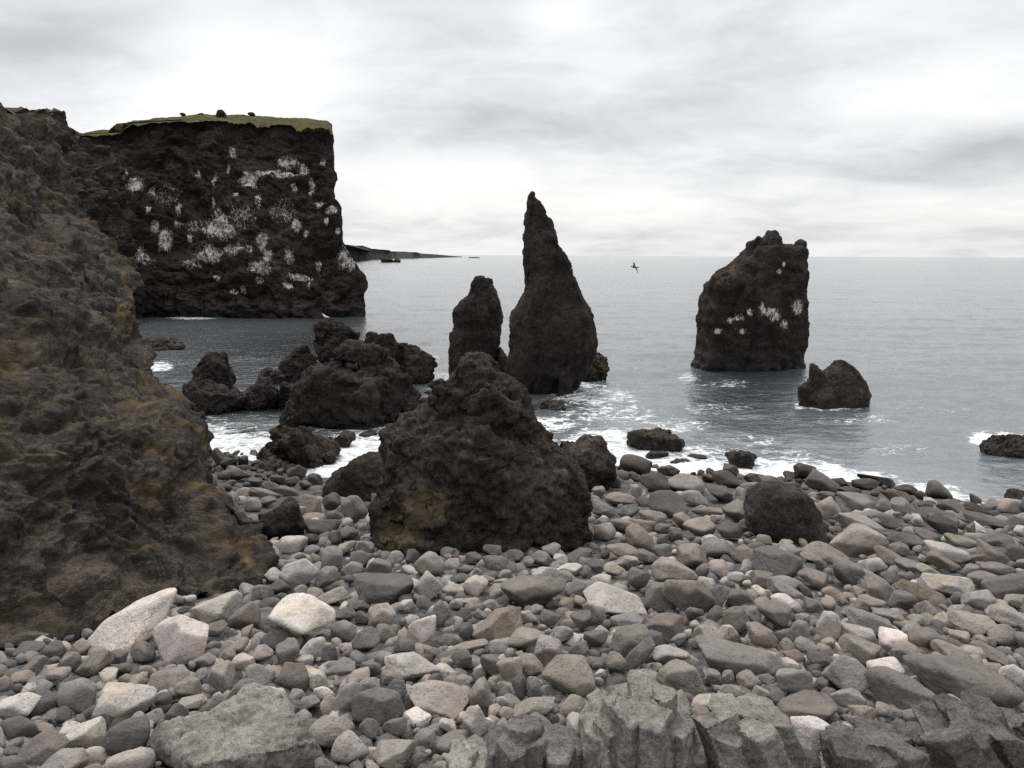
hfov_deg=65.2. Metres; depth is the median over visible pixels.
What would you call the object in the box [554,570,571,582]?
boulder
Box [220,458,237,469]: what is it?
boulder
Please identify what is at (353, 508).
boulder
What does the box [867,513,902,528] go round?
boulder
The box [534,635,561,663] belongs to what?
boulder
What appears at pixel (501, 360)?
sea rock
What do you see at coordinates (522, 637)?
boulder
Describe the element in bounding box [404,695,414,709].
boulder
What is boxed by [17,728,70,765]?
boulder
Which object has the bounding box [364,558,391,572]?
boulder
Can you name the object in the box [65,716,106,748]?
boulder
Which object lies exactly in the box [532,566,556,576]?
boulder
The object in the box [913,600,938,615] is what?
boulder
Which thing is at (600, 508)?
boulder
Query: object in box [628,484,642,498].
boulder
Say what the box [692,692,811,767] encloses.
jointed rock
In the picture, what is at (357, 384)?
sea rock
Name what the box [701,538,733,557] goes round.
boulder
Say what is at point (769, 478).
boulder
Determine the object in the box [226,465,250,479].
boulder
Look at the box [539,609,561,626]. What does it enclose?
boulder
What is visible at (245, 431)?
sea rock
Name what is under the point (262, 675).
boulder
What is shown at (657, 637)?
boulder
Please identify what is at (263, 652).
boulder
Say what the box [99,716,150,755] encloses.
boulder
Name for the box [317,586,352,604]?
boulder
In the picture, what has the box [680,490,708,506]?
boulder
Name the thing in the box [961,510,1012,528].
boulder
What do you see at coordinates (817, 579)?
boulder
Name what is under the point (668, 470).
boulder
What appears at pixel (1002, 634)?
boulder
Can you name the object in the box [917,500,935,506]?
boulder
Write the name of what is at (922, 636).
boulder
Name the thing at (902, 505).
boulder
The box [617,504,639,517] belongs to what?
boulder
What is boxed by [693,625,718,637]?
boulder
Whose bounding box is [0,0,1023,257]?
sky
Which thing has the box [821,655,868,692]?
boulder
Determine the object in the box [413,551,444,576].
boulder
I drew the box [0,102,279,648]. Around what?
hillside
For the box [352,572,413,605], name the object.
boulder
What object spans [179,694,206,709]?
boulder
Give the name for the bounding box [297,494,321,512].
boulder
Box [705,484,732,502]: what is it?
boulder
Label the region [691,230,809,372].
sea stack
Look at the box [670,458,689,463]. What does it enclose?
sea rock
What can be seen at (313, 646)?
boulder
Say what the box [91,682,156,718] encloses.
boulder
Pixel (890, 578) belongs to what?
boulder
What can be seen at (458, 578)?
boulder
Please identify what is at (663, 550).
boulder
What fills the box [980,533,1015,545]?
boulder
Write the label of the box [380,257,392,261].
skerry
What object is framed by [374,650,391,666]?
boulder
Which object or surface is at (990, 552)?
boulder
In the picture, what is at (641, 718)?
jointed rock
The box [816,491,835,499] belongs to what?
boulder
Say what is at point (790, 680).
boulder
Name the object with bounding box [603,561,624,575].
boulder
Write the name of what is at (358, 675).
boulder
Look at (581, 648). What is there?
boulder
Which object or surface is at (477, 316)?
sea stack
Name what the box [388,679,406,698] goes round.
boulder
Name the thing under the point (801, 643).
boulder
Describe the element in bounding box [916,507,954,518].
boulder
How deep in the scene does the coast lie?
1341.76 m
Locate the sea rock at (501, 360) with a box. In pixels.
[496,347,506,373]
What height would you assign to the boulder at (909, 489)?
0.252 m
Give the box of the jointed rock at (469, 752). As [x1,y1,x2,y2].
[445,734,486,767]
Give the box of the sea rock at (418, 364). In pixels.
[396,342,437,383]
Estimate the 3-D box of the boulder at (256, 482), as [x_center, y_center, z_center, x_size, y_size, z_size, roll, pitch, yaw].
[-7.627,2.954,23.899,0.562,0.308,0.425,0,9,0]
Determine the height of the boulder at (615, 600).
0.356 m
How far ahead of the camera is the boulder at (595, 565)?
9.92 m
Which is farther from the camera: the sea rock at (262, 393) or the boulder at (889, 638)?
the sea rock at (262, 393)
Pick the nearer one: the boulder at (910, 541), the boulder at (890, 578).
the boulder at (890, 578)
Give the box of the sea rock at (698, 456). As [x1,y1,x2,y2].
[687,454,706,458]
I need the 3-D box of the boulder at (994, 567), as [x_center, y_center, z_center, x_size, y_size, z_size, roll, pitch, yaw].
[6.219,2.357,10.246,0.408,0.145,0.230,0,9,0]
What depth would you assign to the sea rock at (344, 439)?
33.70 m
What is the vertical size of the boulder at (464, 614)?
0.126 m
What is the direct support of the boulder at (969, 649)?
on the beach
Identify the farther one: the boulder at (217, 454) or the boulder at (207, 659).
the boulder at (217, 454)
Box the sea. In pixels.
[136,255,1023,503]
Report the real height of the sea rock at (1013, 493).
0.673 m
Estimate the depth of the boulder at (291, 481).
24.24 m
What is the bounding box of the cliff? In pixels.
[63,114,367,318]
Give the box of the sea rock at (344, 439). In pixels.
[334,430,355,447]
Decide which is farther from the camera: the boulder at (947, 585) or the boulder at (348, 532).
the boulder at (348, 532)
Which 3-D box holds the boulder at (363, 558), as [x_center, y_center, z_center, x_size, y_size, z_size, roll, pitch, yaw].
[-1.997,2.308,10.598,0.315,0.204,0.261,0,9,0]
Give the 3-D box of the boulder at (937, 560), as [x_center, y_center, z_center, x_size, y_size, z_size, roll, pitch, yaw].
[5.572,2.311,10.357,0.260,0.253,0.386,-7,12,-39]
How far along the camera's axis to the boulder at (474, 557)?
10.74 m
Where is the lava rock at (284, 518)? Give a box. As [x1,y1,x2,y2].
[258,497,305,537]
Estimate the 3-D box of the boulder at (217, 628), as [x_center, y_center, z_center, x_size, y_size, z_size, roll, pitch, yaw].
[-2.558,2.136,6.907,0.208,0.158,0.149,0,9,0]
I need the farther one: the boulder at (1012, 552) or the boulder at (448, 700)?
the boulder at (1012, 552)
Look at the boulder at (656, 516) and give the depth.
14.39 m
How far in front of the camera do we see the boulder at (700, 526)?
12.76 m
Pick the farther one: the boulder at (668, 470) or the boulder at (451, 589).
the boulder at (668, 470)
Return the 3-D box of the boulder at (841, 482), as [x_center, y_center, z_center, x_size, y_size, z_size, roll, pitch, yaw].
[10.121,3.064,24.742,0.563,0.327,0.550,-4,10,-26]
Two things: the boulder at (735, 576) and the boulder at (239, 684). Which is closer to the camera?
the boulder at (239, 684)
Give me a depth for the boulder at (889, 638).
6.53 m
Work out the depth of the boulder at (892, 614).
7.54 m
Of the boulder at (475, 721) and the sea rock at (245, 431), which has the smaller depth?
the boulder at (475, 721)
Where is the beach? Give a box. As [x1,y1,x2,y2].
[0,452,1023,767]
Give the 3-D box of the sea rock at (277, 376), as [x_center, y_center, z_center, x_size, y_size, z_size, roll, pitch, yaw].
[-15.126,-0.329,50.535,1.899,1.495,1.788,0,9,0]
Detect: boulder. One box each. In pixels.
[0,692,40,718]
[0,716,37,739]
[12,641,45,656]
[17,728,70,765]
[21,655,47,674]
[29,687,58,716]
[40,748,88,767]
[42,640,66,657]
[42,667,71,686]
[57,677,96,713]
[59,721,79,734]
[61,651,81,670]
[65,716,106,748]
[71,638,91,654]
[75,650,115,677]
[81,588,176,655]
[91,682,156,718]
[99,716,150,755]
[148,667,189,688]
[152,615,208,665]
[164,703,188,720]
[174,676,201,696]
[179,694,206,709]
[191,590,242,623]
[192,652,216,666]
[207,660,235,693]
[208,620,227,636]
[211,448,223,465]
[218,648,235,661]
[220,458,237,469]
[223,678,258,700]
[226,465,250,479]
[227,601,260,628]
[229,637,249,654]
[232,652,254,670]
[245,663,275,685]
[246,478,263,487]
[250,487,279,497]
[251,644,273,661]
[252,585,273,599]
[259,496,275,506]
[260,627,289,650]
[261,481,278,492]
[268,593,335,636]
[270,474,284,484]
[275,637,299,664]
[276,662,308,691]
[277,485,298,495]
[279,558,319,590]
[284,476,299,486]
[286,465,306,479]
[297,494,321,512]
[299,637,325,659]
[303,519,341,535]
[304,473,322,485]
[304,534,318,544]
[307,668,327,689]
[309,715,354,748]
[314,566,338,588]
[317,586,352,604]
[321,546,342,571]
[321,644,337,662]
[323,492,340,510]
[325,658,355,676]
[326,510,343,519]
[330,620,356,642]
[331,730,370,765]
[332,681,362,710]
[335,607,355,619]
[340,495,367,521]
[340,526,358,539]
[341,564,365,575]
[346,667,369,682]
[347,600,369,609]
[350,551,372,566]
[351,627,380,651]
[351,687,403,726]
[352,541,374,552]
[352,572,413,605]
[359,718,379,739]
[361,661,381,676]
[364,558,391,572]
[368,603,395,627]
[373,739,417,767]
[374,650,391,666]
[380,668,403,684]
[382,716,407,736]
[384,651,439,681]
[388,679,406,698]
[394,638,414,652]
[403,706,431,727]
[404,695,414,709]
[405,549,419,563]
[405,615,435,643]
[407,680,469,719]
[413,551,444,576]
[414,570,443,599]
[428,673,442,680]
[432,600,450,628]
[437,634,458,646]
[439,668,456,678]
[440,547,455,556]
[441,583,463,595]
[445,638,488,652]
[450,573,470,583]
[451,650,472,668]
[457,607,471,620]
[462,597,480,605]
[463,705,488,737]
[465,552,482,562]
[468,676,492,710]
[471,607,521,641]
[473,609,486,619]
[480,654,499,676]
[482,544,501,555]
[482,599,499,611]
[489,639,508,653]
[495,696,507,706]
[496,656,522,682]
[498,569,512,578]
[500,549,523,562]
[500,575,566,606]
[508,626,544,648]
[512,675,526,699]
[512,697,555,716]
[521,653,542,675]
[526,676,541,697]
[531,550,551,564]
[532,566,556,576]
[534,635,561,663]
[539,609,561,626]
[541,542,560,555]
[542,654,594,697]
[553,626,573,641]
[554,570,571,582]
[557,563,581,575]
[564,578,589,596]
[566,547,592,563]
[569,640,588,655]
[570,610,591,630]
[582,601,605,623]
[583,582,646,614]
[583,630,607,646]
[585,558,605,573]
[590,574,610,584]
[592,486,604,496]
[592,498,615,517]
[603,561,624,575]
[605,492,635,504]
[605,651,627,674]
[606,543,636,557]
[610,518,632,532]
[610,612,644,626]
[612,623,649,656]
[616,555,638,569]
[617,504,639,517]
[620,454,652,474]
[625,523,654,551]
[625,636,654,670]
[626,567,649,588]
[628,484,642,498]
[629,519,656,532]
[634,548,657,562]
[638,510,667,523]
[639,473,669,491]
[644,582,676,612]
[646,612,683,638]
[647,490,688,517]
[649,629,663,645]
[651,556,697,581]
[651,644,689,663]
[653,544,671,556]
[656,465,679,475]
[656,659,704,696]
[661,579,714,613]
[668,474,704,494]
[668,527,682,541]
[672,511,690,527]
[676,543,707,567]
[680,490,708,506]
[682,517,715,536]
[685,607,703,620]
[691,693,710,707]
[692,507,723,515]
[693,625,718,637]
[695,634,781,676]
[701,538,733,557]
[704,668,722,684]
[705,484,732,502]
[709,585,727,607]
[712,470,741,487]
[717,520,742,538]
[717,625,740,641]
[719,684,745,697]
[721,499,745,520]
[722,606,749,632]
[722,670,734,684]
[723,463,738,476]
[726,589,753,605]
[727,571,744,581]
[731,544,752,562]
[736,669,761,689]
[737,519,748,532]
[743,473,761,481]
[744,605,760,622]
[746,621,777,648]
[749,570,772,587]
[751,545,802,577]
[752,685,768,696]
[755,600,791,627]
[758,475,785,483]
[766,575,802,593]
[767,687,784,705]
[771,593,795,603]
[774,581,803,600]
[775,668,812,693]
[776,689,838,722]
[787,602,801,613]
[790,620,809,637]
[790,715,829,752]
[793,463,816,479]
[794,613,809,621]
[794,636,819,651]
[797,568,826,589]
[800,541,849,563]
[803,596,822,612]
[804,468,840,493]
[806,650,831,667]
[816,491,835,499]
[816,496,840,519]
[816,611,841,638]
[821,586,845,602]
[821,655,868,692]
[829,523,888,555]
[829,688,866,706]
[832,478,849,486]
[833,512,885,536]
[833,556,865,585]
[836,491,875,510]
[838,486,861,492]
[838,633,881,666]
[840,622,876,643]
[845,608,895,636]
[847,705,877,718]
[851,478,879,489]
[854,594,886,612]
[857,473,895,488]
[863,510,892,522]
[863,573,893,604]
[865,666,935,709]
[866,657,905,674]
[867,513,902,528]
[871,607,905,620]
[873,545,900,567]
[878,626,907,650]
[879,490,913,502]
[880,571,900,585]
[886,532,923,548]
[887,589,918,610]
[888,542,909,556]
[890,497,915,513]
[890,646,918,663]
[891,484,917,494]
[892,579,945,601]
[894,557,916,572]
[902,654,1023,707]
[906,614,923,625]
[908,627,948,647]
[913,527,940,541]
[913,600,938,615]
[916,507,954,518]
[916,563,939,573]
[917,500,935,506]
[920,573,974,596]
[923,540,970,563]
[925,512,957,534]
[926,512,959,526]
[926,551,960,571]
[929,639,971,657]
[935,499,965,512]
[943,533,975,548]
[947,610,996,636]
[948,629,969,643]
[954,511,969,523]
[960,589,998,610]
[960,644,986,658]
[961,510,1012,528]
[962,502,990,514]
[967,570,996,585]
[969,640,1011,665]
[976,539,1010,563]
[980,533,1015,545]
[980,561,1016,573]
[980,572,1023,599]
[984,602,1023,626]
[987,624,1016,645]
[998,664,1023,690]
[1001,544,1023,561]
[1003,594,1023,608]
[1005,516,1023,529]
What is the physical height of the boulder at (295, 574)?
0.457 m
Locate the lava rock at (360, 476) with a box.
[321,451,381,500]
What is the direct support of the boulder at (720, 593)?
on the beach
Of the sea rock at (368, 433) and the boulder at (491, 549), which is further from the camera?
the sea rock at (368, 433)
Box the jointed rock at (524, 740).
[486,713,582,767]
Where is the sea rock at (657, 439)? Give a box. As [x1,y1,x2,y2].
[626,427,684,451]
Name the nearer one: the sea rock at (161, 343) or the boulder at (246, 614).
the boulder at (246, 614)
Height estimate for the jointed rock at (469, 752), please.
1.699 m
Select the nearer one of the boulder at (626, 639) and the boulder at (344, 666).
the boulder at (344, 666)
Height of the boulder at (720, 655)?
0.242 m
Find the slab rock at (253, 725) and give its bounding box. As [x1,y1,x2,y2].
[146,682,324,767]
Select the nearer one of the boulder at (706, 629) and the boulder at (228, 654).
the boulder at (228, 654)
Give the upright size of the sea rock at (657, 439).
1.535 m
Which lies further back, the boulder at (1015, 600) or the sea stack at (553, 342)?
the sea stack at (553, 342)
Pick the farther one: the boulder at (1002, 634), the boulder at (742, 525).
the boulder at (742, 525)
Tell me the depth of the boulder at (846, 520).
13.69 m
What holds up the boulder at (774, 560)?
on the beach
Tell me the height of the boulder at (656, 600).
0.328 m
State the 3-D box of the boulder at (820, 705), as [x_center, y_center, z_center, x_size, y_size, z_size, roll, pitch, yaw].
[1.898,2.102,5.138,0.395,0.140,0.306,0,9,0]
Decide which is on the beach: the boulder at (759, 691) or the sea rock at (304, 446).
the boulder at (759, 691)
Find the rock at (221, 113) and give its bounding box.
[216,109,226,117]
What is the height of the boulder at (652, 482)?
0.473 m
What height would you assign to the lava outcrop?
4.667 m
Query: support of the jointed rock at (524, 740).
on the beach
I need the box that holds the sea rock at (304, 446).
[256,424,340,468]
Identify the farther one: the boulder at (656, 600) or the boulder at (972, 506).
the boulder at (972, 506)
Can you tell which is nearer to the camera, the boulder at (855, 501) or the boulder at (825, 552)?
the boulder at (825, 552)
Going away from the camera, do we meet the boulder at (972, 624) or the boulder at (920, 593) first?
the boulder at (972, 624)
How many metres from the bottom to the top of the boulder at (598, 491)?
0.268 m
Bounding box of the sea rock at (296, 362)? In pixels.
[278,345,317,382]
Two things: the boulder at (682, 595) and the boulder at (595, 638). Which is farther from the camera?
the boulder at (682, 595)
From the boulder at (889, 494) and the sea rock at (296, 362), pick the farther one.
the sea rock at (296, 362)
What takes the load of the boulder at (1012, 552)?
on the beach
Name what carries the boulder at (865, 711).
on the beach
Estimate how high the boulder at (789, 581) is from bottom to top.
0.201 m
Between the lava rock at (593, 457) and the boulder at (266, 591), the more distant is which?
the lava rock at (593, 457)
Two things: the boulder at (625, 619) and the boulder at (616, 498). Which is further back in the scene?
the boulder at (616, 498)
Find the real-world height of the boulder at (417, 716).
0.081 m
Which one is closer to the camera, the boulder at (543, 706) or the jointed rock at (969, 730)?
the jointed rock at (969, 730)
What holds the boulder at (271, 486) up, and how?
on the beach
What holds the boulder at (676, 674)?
on the beach
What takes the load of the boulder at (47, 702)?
on the beach
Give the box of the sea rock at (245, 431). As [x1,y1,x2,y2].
[239,430,257,432]
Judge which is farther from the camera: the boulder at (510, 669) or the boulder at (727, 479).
the boulder at (727, 479)
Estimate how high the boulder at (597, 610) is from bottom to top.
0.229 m
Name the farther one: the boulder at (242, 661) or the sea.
the sea
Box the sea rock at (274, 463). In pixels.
[254,455,295,472]
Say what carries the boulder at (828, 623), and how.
on the beach
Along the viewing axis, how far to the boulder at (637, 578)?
9.14 m
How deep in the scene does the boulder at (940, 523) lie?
13.75 m
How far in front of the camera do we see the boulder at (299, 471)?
28.39 m
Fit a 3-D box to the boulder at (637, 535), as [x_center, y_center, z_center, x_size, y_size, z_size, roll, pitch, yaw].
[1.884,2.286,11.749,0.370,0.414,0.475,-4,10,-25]
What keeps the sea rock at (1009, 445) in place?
in the sea
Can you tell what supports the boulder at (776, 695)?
on the beach
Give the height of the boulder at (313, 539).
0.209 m
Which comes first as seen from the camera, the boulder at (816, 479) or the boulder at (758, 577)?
the boulder at (758, 577)
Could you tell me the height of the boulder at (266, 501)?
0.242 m
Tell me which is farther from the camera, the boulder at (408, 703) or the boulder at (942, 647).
the boulder at (942, 647)
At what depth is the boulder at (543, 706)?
5.22 m
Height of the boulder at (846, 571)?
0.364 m
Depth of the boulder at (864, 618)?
7.04 m
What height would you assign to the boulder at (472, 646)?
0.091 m
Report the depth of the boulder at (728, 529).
12.63 m
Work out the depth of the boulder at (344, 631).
6.89 m
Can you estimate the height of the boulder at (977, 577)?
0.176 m
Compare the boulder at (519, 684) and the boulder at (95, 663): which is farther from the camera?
the boulder at (95, 663)
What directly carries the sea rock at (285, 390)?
in the sea
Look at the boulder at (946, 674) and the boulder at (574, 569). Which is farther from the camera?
the boulder at (574, 569)
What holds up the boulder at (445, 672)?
on the beach
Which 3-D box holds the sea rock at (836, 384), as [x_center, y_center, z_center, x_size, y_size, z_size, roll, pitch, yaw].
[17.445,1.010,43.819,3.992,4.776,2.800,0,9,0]
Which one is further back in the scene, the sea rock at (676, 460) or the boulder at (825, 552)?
the sea rock at (676, 460)
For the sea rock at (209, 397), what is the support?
in the sea
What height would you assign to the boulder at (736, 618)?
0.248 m
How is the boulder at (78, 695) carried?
on the beach
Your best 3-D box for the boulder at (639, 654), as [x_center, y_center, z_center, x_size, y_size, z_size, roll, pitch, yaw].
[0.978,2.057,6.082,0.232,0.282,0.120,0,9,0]
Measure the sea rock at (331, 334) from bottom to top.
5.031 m
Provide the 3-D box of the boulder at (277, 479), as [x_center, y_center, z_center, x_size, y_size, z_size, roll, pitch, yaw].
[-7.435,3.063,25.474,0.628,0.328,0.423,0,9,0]
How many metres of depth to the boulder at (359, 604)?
8.16 m
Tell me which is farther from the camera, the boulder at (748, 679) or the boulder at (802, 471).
the boulder at (802, 471)
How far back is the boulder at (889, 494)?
19.75 m
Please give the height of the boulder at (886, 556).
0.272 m
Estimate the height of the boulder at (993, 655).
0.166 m
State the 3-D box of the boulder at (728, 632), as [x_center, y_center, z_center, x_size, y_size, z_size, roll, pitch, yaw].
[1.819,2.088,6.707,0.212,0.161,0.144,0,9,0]
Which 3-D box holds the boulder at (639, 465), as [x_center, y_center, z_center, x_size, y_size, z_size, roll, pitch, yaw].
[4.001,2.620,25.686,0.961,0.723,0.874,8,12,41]
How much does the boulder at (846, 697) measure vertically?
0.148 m
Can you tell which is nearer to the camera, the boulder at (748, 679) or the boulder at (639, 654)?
the boulder at (748, 679)
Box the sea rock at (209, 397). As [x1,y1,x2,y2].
[182,377,247,415]
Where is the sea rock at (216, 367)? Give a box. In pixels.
[191,351,236,389]
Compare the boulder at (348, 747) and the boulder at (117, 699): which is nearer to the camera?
the boulder at (348, 747)
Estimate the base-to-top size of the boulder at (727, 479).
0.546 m
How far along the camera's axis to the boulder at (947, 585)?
8.84 m
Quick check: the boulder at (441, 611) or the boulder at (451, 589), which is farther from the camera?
the boulder at (451, 589)
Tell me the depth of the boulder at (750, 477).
25.40 m
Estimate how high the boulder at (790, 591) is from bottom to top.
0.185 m
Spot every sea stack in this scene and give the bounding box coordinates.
[448,275,503,374]
[506,191,597,395]
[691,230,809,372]
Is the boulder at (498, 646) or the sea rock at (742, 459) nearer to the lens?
the boulder at (498, 646)
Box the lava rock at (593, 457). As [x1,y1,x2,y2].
[559,435,616,491]
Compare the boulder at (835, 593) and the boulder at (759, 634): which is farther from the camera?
the boulder at (835, 593)
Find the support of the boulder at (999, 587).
on the beach
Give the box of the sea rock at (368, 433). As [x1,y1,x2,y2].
[358,430,376,436]
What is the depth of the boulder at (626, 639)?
6.35 m
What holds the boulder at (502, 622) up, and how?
on the beach
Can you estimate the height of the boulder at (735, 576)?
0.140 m
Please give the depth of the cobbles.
6.96 m
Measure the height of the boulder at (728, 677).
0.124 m
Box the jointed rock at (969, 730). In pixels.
[880,691,1023,767]
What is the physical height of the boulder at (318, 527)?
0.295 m
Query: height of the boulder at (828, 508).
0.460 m
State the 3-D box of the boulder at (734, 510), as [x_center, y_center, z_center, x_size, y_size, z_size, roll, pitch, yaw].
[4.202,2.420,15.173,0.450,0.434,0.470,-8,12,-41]
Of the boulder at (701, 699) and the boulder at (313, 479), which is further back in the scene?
the boulder at (313, 479)
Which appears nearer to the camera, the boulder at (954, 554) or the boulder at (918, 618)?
the boulder at (918, 618)
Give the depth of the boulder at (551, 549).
11.55 m
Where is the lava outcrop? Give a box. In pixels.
[368,352,592,557]
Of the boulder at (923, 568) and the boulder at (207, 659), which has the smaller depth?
the boulder at (207, 659)
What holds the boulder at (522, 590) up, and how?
on the beach
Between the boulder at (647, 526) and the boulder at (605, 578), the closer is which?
the boulder at (605, 578)
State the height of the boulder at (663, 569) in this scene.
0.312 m
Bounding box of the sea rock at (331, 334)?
[313,318,359,363]
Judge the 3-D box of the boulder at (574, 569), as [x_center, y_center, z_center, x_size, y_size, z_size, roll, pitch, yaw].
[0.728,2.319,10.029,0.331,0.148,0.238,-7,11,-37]
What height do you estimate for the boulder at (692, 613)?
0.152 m
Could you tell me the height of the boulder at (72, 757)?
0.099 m
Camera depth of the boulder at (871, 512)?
15.22 m
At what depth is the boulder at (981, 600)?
8.00 m
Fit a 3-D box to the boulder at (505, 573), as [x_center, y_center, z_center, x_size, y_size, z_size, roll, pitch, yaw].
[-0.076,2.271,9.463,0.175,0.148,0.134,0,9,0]
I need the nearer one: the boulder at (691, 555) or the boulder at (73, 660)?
the boulder at (73, 660)
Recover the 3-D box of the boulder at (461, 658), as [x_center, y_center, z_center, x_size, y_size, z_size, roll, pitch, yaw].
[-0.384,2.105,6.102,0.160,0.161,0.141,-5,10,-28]
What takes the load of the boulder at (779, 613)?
on the beach
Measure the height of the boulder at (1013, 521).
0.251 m
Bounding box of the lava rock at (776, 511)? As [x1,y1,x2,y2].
[743,480,828,543]
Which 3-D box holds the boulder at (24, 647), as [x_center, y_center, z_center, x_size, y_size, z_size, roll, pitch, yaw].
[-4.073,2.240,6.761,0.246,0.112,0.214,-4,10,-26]
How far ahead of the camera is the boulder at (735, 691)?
5.53 m
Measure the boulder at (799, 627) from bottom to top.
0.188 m
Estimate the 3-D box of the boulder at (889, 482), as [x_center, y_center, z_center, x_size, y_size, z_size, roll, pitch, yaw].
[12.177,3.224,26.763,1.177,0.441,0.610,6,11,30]
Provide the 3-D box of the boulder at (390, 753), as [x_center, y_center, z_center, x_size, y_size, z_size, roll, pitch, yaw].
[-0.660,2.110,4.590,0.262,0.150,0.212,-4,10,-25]
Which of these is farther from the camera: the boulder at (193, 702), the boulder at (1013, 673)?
the boulder at (1013, 673)
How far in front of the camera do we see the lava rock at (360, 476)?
19.21 m
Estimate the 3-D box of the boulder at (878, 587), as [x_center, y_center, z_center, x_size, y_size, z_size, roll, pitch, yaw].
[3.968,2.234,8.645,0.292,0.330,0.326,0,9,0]
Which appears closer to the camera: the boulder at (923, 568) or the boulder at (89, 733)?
the boulder at (89, 733)
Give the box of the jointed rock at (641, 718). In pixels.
[578,668,709,767]
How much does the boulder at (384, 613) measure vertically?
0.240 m
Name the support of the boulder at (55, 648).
on the beach
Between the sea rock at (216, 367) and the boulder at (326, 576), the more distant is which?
the sea rock at (216, 367)
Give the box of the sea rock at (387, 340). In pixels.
[363,331,397,360]
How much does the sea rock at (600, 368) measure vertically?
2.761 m
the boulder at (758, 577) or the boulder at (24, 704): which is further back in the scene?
the boulder at (758, 577)
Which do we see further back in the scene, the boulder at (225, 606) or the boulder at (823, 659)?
the boulder at (225, 606)
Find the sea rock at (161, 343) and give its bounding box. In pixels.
[146,337,185,350]
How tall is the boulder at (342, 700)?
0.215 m
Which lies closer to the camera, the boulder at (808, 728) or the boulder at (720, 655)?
the boulder at (808, 728)
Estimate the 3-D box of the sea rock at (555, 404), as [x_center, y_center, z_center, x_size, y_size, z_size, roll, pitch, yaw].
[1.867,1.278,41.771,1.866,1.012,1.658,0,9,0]
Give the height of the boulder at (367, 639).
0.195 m
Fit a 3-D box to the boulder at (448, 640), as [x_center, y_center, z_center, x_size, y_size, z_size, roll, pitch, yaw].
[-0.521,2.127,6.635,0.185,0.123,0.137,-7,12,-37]
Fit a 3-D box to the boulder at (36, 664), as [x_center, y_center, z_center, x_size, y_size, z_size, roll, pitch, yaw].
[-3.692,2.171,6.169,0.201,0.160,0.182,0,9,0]
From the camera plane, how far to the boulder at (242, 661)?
6.06 m
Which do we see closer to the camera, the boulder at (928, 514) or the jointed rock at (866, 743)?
the jointed rock at (866, 743)
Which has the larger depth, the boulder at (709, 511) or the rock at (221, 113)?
the rock at (221, 113)
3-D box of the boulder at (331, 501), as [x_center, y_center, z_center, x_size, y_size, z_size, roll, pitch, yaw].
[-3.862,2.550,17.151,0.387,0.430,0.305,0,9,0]
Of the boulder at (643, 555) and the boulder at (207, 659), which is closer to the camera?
the boulder at (207, 659)
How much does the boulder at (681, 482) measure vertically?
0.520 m
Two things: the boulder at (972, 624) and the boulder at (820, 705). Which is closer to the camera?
the boulder at (820, 705)
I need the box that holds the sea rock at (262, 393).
[242,377,278,410]
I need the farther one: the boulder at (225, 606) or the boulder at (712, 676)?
the boulder at (225, 606)
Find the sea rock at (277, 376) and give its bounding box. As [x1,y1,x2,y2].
[256,367,286,383]
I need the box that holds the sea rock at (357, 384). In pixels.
[279,339,421,429]
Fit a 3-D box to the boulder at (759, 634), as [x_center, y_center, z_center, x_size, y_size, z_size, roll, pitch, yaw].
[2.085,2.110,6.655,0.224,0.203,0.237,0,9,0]
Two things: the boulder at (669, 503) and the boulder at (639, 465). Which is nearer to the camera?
the boulder at (669, 503)
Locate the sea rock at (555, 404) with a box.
[532,399,565,410]
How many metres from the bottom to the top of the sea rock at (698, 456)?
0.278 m
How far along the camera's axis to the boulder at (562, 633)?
6.74 m
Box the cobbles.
[0,449,1023,767]
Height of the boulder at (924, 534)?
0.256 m
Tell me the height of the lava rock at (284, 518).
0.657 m
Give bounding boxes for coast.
[345,245,461,260]
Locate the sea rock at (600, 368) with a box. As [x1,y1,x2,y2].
[583,352,609,381]
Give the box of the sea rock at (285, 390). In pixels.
[277,381,292,409]
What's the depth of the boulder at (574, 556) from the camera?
11.03 m
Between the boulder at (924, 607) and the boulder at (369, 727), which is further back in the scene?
the boulder at (924, 607)
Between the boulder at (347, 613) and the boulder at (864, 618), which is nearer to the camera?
the boulder at (864, 618)
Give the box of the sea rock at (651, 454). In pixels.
[645,450,668,458]
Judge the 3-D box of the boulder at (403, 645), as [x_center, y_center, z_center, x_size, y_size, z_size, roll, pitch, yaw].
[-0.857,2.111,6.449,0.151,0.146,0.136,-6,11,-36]
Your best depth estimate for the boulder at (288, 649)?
6.25 m
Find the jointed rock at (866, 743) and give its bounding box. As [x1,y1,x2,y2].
[819,716,930,767]
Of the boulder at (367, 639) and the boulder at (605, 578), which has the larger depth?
the boulder at (605, 578)
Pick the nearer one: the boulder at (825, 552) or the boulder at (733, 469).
the boulder at (825, 552)
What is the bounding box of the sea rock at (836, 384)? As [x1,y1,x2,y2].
[797,359,871,409]
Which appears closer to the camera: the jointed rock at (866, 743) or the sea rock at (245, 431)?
the jointed rock at (866, 743)
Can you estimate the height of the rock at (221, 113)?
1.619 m
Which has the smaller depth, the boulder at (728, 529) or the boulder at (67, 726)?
the boulder at (67, 726)
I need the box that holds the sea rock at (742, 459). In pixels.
[724,450,756,468]
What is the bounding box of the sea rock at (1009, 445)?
[979,433,1023,458]
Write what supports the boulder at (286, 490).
on the beach
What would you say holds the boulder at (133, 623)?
on the beach
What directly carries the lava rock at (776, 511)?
on the beach
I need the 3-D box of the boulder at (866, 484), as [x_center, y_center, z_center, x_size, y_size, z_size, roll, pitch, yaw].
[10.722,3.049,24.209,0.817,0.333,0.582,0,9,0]
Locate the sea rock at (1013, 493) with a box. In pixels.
[1004,488,1023,499]
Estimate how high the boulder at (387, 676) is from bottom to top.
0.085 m
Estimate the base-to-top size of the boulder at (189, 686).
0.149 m
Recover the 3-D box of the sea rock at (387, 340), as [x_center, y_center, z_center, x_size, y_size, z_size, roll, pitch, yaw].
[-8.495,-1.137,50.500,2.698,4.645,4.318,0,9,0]

